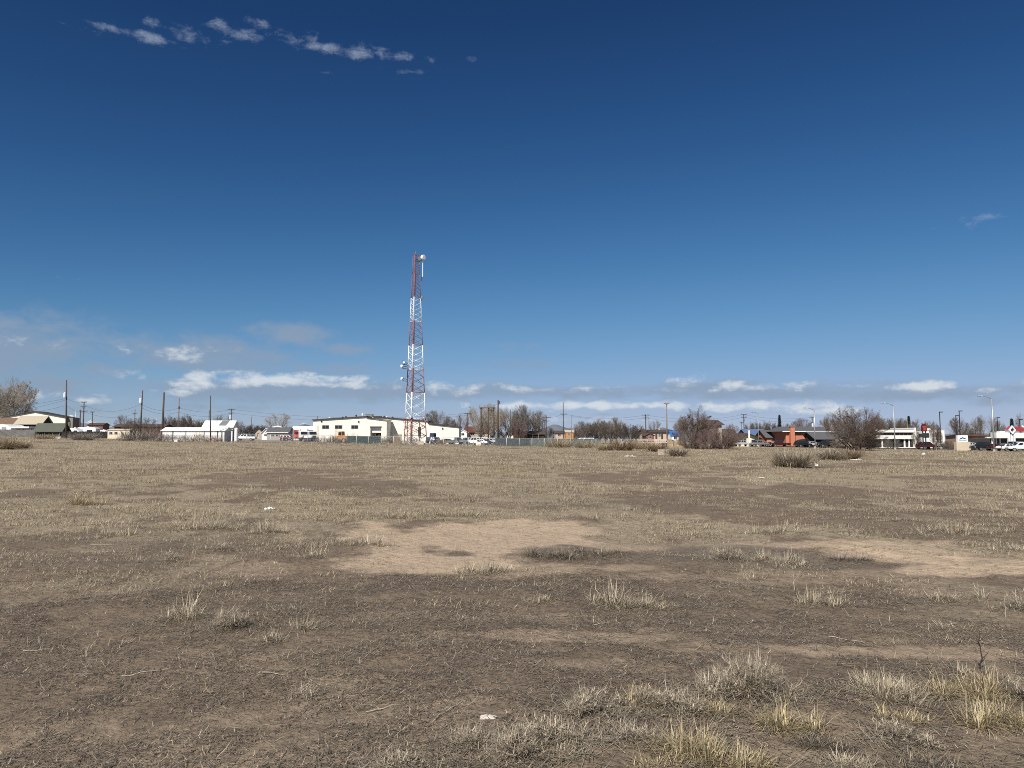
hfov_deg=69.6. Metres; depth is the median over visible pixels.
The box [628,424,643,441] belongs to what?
bare tree
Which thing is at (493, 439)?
suv
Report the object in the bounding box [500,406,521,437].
bare tree
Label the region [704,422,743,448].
bare bush
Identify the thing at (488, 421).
timber gantry
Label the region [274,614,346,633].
grass tussock
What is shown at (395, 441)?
pallet stack
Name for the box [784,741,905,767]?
grass tussock
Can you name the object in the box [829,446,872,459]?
shrub
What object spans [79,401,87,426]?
utility pole
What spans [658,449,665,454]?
concrete block
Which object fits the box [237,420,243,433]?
bare tree
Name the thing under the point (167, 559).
grass tussock
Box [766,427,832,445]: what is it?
restaurant
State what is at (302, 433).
truck
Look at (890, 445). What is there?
bare bush
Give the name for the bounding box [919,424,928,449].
pole sign
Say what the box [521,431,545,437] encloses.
carport
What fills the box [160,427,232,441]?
storage building
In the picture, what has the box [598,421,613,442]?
bare tree
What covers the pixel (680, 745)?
grass tussock
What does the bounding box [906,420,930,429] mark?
bare tree
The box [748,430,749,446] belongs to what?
marker post
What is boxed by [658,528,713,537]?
grass tussock
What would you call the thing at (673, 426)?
bare tree
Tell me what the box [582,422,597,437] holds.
bare tree
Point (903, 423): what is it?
bare tree
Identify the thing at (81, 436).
shrub
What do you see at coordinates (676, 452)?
shrub
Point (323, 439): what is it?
brush heap
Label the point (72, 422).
warehouse
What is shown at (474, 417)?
bare tree
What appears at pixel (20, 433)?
board fence
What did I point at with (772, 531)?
grass tussock
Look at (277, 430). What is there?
house
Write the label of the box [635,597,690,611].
grass tussock
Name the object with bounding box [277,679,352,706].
grass tussock
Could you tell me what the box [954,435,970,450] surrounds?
monument sign
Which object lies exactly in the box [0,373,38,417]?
bare tree
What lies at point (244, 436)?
pickup truck
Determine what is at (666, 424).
utility pole
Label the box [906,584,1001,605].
grass tussock
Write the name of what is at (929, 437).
office wing
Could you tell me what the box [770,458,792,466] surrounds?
shrub
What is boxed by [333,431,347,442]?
loader
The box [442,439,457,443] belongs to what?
car
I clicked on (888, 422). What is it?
bare tree
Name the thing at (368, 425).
workshop
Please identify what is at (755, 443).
pickup truck
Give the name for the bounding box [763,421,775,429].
bare tree
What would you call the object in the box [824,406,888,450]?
bare tree
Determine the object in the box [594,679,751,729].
grass tussock
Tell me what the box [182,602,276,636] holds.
grass tussock
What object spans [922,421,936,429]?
bare tree
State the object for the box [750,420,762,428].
bare tree
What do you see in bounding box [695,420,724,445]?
house
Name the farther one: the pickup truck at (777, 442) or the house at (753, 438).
the house at (753, 438)
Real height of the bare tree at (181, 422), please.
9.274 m
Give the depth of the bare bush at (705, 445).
146.18 m
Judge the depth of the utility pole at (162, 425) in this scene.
165.80 m
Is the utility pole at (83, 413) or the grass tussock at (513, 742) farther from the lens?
the utility pole at (83, 413)
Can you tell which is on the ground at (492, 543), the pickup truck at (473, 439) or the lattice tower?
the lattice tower
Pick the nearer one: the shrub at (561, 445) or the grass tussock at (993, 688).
the grass tussock at (993, 688)
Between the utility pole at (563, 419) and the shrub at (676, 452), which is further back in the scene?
the utility pole at (563, 419)
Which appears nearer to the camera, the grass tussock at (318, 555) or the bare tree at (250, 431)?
the grass tussock at (318, 555)
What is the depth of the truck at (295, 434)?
213.71 m
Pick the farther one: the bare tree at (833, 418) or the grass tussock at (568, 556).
the bare tree at (833, 418)
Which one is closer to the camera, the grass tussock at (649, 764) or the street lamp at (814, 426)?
the grass tussock at (649, 764)
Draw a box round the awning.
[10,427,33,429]
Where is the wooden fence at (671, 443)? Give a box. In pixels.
[635,440,688,447]
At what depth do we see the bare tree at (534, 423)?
260.33 m
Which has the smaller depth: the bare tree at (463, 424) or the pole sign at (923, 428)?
the pole sign at (923, 428)
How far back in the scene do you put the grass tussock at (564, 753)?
3.70 m
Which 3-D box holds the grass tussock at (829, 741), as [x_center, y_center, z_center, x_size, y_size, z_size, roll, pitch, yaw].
[1.653,1.864,3.845,0.540,0.121,0.532,0,-4,0]
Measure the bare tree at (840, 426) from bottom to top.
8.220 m
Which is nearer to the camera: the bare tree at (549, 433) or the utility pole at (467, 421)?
the utility pole at (467, 421)
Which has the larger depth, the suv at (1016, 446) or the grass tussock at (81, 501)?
the suv at (1016, 446)
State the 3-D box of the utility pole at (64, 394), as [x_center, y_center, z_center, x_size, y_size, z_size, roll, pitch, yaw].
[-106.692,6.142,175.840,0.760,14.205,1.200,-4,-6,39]
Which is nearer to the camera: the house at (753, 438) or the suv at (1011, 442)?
the suv at (1011, 442)
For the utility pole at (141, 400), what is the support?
on the ground at (492, 543)
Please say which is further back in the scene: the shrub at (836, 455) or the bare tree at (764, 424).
the bare tree at (764, 424)
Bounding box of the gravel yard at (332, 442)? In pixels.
[137,438,674,446]
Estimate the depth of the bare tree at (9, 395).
264.67 m
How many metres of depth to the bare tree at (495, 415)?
236.72 m
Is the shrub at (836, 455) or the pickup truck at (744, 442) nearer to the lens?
the shrub at (836, 455)
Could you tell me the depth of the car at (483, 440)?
184.75 m
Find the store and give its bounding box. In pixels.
[968,426,1023,448]
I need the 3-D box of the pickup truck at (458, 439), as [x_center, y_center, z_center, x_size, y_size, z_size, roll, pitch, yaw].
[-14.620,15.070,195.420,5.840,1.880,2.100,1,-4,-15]
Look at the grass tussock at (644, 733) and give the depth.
3.90 m
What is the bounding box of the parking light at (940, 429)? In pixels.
[939,412,942,448]
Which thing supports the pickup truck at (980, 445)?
on the ground at (492, 543)
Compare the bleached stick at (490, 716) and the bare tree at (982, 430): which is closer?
the bleached stick at (490, 716)
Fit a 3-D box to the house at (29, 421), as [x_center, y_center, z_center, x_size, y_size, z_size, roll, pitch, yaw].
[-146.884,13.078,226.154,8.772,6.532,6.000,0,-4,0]
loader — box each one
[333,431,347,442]
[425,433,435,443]
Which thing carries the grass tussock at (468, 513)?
on the ground at (492, 543)
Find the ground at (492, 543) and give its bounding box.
[0,437,1023,767]
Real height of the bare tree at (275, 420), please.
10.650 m
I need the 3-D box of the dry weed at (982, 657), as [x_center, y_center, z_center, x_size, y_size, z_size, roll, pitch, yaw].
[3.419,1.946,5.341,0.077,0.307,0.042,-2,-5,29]
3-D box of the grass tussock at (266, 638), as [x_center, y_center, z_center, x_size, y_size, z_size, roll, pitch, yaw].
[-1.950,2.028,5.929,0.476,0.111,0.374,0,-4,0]
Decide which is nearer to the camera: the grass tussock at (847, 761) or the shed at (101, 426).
the grass tussock at (847, 761)
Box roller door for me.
[371,428,380,432]
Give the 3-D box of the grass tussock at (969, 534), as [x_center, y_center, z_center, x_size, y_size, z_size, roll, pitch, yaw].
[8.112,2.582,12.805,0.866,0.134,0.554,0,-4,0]
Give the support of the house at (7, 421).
on the ground at (492, 543)
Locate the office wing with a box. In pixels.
[916,428,944,447]
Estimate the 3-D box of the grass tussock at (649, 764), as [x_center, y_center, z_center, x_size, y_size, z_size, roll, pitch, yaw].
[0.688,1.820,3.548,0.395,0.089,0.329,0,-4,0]
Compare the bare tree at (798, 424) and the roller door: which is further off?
the bare tree at (798, 424)
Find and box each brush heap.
[114,431,136,440]
[123,428,151,440]
[141,429,163,440]
[157,432,179,441]
[173,435,192,441]
[191,431,210,441]
[206,436,221,441]
[315,435,330,442]
[325,434,341,442]
[382,436,392,443]
[401,437,420,443]
[434,438,446,444]
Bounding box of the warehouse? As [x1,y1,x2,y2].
[1,411,79,427]
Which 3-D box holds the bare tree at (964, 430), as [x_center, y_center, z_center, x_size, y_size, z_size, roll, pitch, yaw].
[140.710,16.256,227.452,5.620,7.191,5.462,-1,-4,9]
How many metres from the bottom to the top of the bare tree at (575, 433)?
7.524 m
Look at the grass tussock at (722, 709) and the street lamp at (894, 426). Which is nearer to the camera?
the grass tussock at (722, 709)
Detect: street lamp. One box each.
[804,407,815,447]
[881,402,895,449]
[978,395,995,451]
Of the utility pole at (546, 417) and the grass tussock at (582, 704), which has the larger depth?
the utility pole at (546, 417)
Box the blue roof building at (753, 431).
[738,429,762,434]
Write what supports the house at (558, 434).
on the ground at (492, 543)
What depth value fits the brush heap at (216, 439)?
157.20 m
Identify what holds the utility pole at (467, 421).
on the ground at (492, 543)
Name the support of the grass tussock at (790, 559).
on the ground at (492, 543)
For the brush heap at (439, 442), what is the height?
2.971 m
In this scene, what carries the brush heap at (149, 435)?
on the ground at (492, 543)
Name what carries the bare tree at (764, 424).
on the ground at (492, 543)
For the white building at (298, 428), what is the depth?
286.29 m
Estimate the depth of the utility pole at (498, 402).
175.74 m
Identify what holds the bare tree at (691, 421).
on the ground at (492, 543)
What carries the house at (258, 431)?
on the ground at (492, 543)
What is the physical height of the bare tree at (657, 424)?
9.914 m
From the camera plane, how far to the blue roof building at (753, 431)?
253.14 m
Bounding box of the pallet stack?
[392,434,401,443]
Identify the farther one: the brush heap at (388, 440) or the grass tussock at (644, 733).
the brush heap at (388, 440)
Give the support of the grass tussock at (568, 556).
on the ground at (492, 543)
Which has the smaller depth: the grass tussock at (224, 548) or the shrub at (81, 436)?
the grass tussock at (224, 548)
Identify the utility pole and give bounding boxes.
[63,380,66,438]
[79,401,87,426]
[139,390,142,435]
[161,392,164,437]
[178,398,179,426]
[210,395,210,439]
[464,412,471,436]
[497,400,499,437]
[542,415,550,437]
[561,402,566,438]
[664,403,668,443]
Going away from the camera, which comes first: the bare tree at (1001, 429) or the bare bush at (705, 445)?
the bare bush at (705, 445)
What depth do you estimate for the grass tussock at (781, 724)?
4.11 m
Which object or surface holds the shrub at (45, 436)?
on the ground at (492, 543)
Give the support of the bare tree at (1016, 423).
on the ground at (492, 543)
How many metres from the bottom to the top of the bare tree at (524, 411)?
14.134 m
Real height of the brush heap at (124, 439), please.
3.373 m
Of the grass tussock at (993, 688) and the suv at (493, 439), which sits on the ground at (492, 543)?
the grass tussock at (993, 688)
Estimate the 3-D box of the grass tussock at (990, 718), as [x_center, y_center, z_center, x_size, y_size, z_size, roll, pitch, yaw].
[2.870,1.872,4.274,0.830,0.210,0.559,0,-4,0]
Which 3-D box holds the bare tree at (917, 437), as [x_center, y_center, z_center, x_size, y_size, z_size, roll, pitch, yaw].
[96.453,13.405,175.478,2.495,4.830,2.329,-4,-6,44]
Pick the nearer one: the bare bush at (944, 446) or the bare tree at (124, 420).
the bare bush at (944, 446)
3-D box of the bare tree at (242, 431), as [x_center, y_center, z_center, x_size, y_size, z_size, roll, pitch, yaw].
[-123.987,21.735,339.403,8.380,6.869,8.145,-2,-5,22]
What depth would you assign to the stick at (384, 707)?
4.48 m
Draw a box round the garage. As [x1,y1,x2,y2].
[107,429,133,438]
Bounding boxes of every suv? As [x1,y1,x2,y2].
[430,437,440,443]
[483,438,494,444]
[793,441,812,446]
[816,440,834,446]
[915,442,937,448]
[1005,442,1023,450]
[1007,441,1022,443]
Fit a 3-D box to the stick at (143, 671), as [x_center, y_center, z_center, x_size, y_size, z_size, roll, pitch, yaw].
[-2.579,2.033,5.191,0.310,0.023,0.020,2,-5,-25]
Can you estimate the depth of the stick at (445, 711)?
4.32 m
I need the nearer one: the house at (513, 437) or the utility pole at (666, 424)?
the utility pole at (666, 424)
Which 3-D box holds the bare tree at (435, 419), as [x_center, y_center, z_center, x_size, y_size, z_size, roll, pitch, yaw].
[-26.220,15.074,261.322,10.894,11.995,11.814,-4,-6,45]
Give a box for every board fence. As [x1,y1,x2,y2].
[0,429,34,436]
[61,431,106,437]
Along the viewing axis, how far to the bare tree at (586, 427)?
290.38 m
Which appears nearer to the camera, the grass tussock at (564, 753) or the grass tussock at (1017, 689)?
the grass tussock at (564, 753)
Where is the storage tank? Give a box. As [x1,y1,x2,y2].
[234,427,237,441]
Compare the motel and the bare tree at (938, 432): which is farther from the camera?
the motel
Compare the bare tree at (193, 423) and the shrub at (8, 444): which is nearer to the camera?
the shrub at (8, 444)
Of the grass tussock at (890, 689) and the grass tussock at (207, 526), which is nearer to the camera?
the grass tussock at (890, 689)
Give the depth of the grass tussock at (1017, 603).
7.21 m
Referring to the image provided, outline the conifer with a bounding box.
[777,415,780,426]
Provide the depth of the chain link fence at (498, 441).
167.73 m
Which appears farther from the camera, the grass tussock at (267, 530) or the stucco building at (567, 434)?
the stucco building at (567, 434)
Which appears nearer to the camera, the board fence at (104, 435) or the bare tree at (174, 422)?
the board fence at (104, 435)
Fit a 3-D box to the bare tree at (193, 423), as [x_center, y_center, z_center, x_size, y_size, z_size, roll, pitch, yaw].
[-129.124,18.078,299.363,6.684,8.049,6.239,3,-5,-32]
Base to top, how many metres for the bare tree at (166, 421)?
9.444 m
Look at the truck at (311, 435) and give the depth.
203.63 m
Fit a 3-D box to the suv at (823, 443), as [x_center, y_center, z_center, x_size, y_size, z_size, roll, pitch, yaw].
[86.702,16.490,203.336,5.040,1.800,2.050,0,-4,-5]
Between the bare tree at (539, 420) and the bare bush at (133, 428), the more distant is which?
the bare tree at (539, 420)
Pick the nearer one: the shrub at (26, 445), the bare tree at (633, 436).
the shrub at (26, 445)
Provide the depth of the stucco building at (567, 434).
267.43 m
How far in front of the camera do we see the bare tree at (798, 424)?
284.99 m
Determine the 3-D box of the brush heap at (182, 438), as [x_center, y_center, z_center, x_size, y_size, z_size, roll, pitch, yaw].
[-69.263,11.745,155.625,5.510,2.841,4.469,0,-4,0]
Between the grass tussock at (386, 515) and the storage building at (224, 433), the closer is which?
the grass tussock at (386, 515)
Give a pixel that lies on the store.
(1002, 437)
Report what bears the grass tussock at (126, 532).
on the ground at (492, 543)
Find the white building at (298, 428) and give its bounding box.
[292,426,312,439]
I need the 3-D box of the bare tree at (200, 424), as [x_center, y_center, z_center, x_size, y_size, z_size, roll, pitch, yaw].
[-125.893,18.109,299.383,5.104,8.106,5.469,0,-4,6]
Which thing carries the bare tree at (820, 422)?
on the ground at (492, 543)
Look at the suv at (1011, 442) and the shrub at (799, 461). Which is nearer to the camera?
the shrub at (799, 461)
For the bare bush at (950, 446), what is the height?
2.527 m
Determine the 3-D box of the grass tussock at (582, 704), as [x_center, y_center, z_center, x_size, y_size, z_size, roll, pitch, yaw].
[0.521,1.845,4.296,1.009,0.199,0.606,0,-4,0]
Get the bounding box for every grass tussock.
[39,489,127,505]
[81,522,140,536]
[129,548,204,564]
[142,586,229,627]
[173,512,248,530]
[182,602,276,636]
[213,542,248,550]
[223,515,320,535]
[244,627,298,643]
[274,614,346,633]
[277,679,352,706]
[281,534,344,559]
[286,527,398,548]
[323,741,464,767]
[350,505,471,519]
[421,717,518,757]
[423,505,484,517]
[423,709,640,767]
[450,557,517,576]
[511,545,620,562]
[512,594,562,604]
[517,681,683,727]
[528,735,607,767]
[536,544,657,559]
[568,578,665,613]
[568,715,690,750]
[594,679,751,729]
[611,680,679,710]
[613,749,691,767]
[624,714,731,766]
[625,643,871,723]
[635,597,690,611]
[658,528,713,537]
[669,542,773,563]
[670,693,759,719]
[674,727,798,767]
[716,518,813,536]
[728,690,843,738]
[732,546,817,566]
[777,725,887,765]
[784,584,890,609]
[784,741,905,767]
[795,662,998,714]
[821,550,882,563]
[835,713,1014,757]
[865,738,992,767]
[869,699,943,728]
[873,657,1023,710]
[902,518,1000,535]
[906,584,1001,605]
[933,687,1023,740]
[963,530,998,536]
[981,542,1023,551]
[982,671,1023,704]
[997,589,1023,613]
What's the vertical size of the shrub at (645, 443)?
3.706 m
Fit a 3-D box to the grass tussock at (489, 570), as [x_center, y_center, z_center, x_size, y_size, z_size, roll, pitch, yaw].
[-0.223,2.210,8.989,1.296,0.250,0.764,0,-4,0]
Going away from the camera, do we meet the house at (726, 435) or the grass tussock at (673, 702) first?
the grass tussock at (673, 702)
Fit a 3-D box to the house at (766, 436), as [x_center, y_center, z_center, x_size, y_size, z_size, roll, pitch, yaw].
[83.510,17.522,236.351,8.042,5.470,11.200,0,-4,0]
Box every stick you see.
[122,668,168,675]
[366,702,407,712]
[432,701,461,721]
[480,714,497,718]
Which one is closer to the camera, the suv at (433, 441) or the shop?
the suv at (433, 441)
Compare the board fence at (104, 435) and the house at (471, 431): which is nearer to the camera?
the board fence at (104, 435)
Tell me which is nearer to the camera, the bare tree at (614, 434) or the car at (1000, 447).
the car at (1000, 447)
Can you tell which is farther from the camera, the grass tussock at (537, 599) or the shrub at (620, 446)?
the shrub at (620, 446)
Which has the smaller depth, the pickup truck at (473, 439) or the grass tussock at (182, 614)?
the grass tussock at (182, 614)
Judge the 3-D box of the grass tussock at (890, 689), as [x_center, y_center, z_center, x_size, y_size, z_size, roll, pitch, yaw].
[2.460,1.880,4.754,1.245,0.281,0.855,0,-4,0]
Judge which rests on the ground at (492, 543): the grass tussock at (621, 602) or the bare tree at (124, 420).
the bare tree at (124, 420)
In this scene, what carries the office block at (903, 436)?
on the ground at (492, 543)
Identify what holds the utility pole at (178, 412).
on the ground at (492, 543)
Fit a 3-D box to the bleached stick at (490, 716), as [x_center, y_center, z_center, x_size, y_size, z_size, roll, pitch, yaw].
[-0.131,1.916,4.232,0.108,0.020,0.063,0,-4,-1]
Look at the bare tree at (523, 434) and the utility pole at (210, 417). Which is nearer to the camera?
the utility pole at (210, 417)
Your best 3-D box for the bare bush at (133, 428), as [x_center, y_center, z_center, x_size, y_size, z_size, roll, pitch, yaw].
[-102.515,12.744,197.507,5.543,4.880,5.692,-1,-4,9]
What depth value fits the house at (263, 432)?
261.34 m
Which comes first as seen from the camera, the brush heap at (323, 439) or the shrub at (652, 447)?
the shrub at (652, 447)
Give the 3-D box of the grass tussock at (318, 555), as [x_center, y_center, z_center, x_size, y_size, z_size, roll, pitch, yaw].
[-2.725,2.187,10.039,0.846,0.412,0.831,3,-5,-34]
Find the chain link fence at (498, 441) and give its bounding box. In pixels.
[234,434,647,446]
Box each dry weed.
[788,563,798,589]
[976,633,988,669]
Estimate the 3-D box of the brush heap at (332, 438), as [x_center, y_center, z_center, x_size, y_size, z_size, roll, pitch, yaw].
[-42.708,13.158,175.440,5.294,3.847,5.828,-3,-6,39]
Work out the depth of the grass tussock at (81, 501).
18.76 m
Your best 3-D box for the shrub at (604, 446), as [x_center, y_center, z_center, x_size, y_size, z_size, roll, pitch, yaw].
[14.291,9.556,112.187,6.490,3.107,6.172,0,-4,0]
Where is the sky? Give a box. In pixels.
[0,0,1023,433]
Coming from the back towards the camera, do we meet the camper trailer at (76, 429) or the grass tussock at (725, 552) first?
the camper trailer at (76, 429)
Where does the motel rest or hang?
on the ground at (492, 543)
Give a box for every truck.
[238,434,256,440]
[279,429,302,440]
[299,429,308,441]
[304,431,317,441]
[449,438,467,443]
[466,437,476,443]
[734,440,751,445]
[749,440,768,446]
[769,440,790,446]
[969,442,989,450]
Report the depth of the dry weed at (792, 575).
8.08 m
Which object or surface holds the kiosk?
on the ground at (492, 543)
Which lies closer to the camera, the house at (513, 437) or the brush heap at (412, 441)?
the brush heap at (412, 441)
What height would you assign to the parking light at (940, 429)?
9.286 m
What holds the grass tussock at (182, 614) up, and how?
on the ground at (492, 543)
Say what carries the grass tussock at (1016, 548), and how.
on the ground at (492, 543)
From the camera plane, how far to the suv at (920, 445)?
174.63 m
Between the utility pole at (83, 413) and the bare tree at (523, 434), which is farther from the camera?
the bare tree at (523, 434)
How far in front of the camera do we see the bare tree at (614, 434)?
295.88 m
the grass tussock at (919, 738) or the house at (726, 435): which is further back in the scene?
the house at (726, 435)
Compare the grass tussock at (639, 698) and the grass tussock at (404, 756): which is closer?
the grass tussock at (404, 756)
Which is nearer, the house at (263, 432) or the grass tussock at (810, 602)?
the grass tussock at (810, 602)
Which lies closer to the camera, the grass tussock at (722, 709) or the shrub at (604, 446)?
the grass tussock at (722, 709)
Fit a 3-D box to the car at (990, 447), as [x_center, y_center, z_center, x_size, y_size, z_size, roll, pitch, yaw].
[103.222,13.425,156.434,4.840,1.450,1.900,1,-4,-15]
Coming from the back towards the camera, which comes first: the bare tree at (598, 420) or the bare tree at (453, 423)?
the bare tree at (598, 420)
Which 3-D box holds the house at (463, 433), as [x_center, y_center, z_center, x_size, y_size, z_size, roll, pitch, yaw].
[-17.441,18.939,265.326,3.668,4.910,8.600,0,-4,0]
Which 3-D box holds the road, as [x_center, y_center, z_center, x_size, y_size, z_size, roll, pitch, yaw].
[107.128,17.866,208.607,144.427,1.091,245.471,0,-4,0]
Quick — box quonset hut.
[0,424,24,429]
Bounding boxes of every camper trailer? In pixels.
[70,427,82,431]
[78,426,99,431]
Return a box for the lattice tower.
[400,252,428,444]
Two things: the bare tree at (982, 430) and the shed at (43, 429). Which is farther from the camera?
the bare tree at (982, 430)
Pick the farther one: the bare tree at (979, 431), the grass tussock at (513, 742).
the bare tree at (979, 431)
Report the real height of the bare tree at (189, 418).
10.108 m
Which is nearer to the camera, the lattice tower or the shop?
the lattice tower
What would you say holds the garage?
on the ground at (492, 543)
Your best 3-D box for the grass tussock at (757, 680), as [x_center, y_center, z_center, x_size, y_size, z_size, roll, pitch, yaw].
[1.490,1.806,4.656,1.586,0.359,0.990,0,-4,0]
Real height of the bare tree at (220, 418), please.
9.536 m
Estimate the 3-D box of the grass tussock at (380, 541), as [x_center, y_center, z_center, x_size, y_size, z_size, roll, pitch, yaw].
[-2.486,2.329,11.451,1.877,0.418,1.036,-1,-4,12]
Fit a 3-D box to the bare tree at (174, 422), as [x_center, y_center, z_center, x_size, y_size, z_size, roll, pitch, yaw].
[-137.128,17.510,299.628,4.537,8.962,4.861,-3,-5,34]
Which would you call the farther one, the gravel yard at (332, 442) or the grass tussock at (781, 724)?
the gravel yard at (332, 442)
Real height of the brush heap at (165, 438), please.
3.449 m
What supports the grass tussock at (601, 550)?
on the ground at (492, 543)
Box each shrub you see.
[0,433,25,448]
[10,438,37,447]
[30,434,59,438]
[62,428,102,439]
[537,437,578,447]
[570,439,598,447]
[589,437,617,450]
[603,435,642,450]
[631,438,651,448]
[639,440,669,451]
[660,445,691,456]
[759,447,831,467]
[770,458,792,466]
[809,445,853,459]
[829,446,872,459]
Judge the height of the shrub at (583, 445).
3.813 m
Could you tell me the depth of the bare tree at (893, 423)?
248.38 m
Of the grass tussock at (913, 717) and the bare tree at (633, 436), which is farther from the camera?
the bare tree at (633, 436)
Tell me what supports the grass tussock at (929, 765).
on the ground at (492, 543)
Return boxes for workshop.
[312,413,461,443]
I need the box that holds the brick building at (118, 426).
[112,424,172,437]
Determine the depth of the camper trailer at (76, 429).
207.49 m
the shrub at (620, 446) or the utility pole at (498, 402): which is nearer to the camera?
the shrub at (620, 446)
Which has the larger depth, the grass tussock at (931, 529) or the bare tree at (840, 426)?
the bare tree at (840, 426)
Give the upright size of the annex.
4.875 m
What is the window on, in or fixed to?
in the office block at (903, 436)
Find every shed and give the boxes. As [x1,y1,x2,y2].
[33,423,70,436]
[87,423,110,429]
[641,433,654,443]
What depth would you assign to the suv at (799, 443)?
206.51 m
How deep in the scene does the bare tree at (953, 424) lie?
234.31 m
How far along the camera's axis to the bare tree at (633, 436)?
286.30 m
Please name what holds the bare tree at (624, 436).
on the ground at (492, 543)
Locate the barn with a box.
[202,421,239,440]
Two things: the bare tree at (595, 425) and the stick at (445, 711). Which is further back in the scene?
the bare tree at (595, 425)
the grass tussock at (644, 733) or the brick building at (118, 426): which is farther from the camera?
the brick building at (118, 426)
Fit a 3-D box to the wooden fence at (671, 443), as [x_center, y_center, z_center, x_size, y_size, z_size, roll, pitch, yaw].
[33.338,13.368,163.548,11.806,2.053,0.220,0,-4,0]
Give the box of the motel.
[638,428,672,445]
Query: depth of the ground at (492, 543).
7.83 m
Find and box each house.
[0,418,17,424]
[13,416,52,436]
[254,428,263,439]
[260,428,267,439]
[265,426,292,439]
[461,430,468,442]
[465,426,492,437]
[504,432,521,438]
[553,431,562,438]
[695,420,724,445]
[722,429,734,445]
[729,433,762,445]
[755,430,774,445]
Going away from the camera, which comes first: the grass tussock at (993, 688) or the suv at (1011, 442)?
the grass tussock at (993, 688)
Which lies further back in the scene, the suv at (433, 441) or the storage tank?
the suv at (433, 441)
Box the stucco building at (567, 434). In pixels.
[564,430,573,438]
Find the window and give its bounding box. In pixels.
[896,441,903,446]
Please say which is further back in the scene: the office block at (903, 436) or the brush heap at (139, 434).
the office block at (903, 436)
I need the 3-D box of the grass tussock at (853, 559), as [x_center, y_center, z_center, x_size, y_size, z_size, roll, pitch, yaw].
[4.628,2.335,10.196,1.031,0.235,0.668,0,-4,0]
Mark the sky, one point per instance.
(620, 209)
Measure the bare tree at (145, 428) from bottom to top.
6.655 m
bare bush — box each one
[121,423,138,437]
[676,429,702,448]
[695,429,722,448]
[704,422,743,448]
[882,438,900,448]
[937,440,948,447]
[943,441,954,447]
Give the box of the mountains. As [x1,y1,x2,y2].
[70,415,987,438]
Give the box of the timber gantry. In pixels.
[480,407,494,444]
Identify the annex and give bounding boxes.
[803,432,837,446]
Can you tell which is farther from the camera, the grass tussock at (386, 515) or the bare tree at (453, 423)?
the bare tree at (453, 423)
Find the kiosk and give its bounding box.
[668,431,678,445]
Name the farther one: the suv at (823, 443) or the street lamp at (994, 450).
the suv at (823, 443)
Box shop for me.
[945,435,990,447]
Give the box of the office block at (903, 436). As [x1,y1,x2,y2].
[859,428,916,447]
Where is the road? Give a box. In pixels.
[601,443,1023,450]
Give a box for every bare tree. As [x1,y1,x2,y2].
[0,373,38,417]
[0,385,23,413]
[113,415,131,424]
[124,417,160,438]
[164,415,173,423]
[170,418,179,426]
[176,416,186,426]
[180,414,191,426]
[188,420,198,426]
[196,419,204,426]
[219,415,229,420]
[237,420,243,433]
[238,425,249,434]
[244,424,259,436]
[262,413,290,427]
[426,410,451,424]
[443,418,458,425]
[455,413,471,429]
[468,403,496,436]
[482,403,508,437]
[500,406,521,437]
[508,404,530,438]
[511,419,528,438]
[522,410,540,432]
[529,410,545,430]
[543,428,554,438]
[569,426,583,438]
[573,421,589,437]
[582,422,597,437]
[588,421,602,438]
[592,418,605,438]
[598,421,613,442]
[602,421,620,442]
[609,417,624,440]
[619,423,630,440]
[620,424,637,441]
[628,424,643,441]
[648,420,660,429]
[672,410,717,442]
[672,421,684,438]
[678,406,711,448]
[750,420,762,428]
[757,421,770,429]
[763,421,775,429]
[789,419,815,426]
[818,417,836,435]
[822,412,837,434]
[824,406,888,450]
[829,411,887,446]
[881,418,893,428]
[886,418,900,427]
[895,418,906,427]
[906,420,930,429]
[910,431,921,449]
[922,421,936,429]
[929,422,941,448]
[946,418,968,434]
[958,427,974,434]
[965,416,984,434]
[971,415,999,435]
[995,421,1006,431]
[1014,411,1023,432]
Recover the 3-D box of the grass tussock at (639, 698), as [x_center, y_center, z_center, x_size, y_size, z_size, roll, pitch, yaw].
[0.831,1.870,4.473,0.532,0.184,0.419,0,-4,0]
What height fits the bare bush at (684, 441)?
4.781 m
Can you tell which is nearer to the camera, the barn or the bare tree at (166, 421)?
the barn
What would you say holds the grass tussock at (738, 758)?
on the ground at (492, 543)
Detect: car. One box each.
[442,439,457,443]
[470,439,488,444]
[985,444,999,450]
[995,444,1018,450]
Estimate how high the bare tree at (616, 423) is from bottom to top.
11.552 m
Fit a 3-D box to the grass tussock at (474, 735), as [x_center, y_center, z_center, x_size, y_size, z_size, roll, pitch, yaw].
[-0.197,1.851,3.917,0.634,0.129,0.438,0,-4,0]

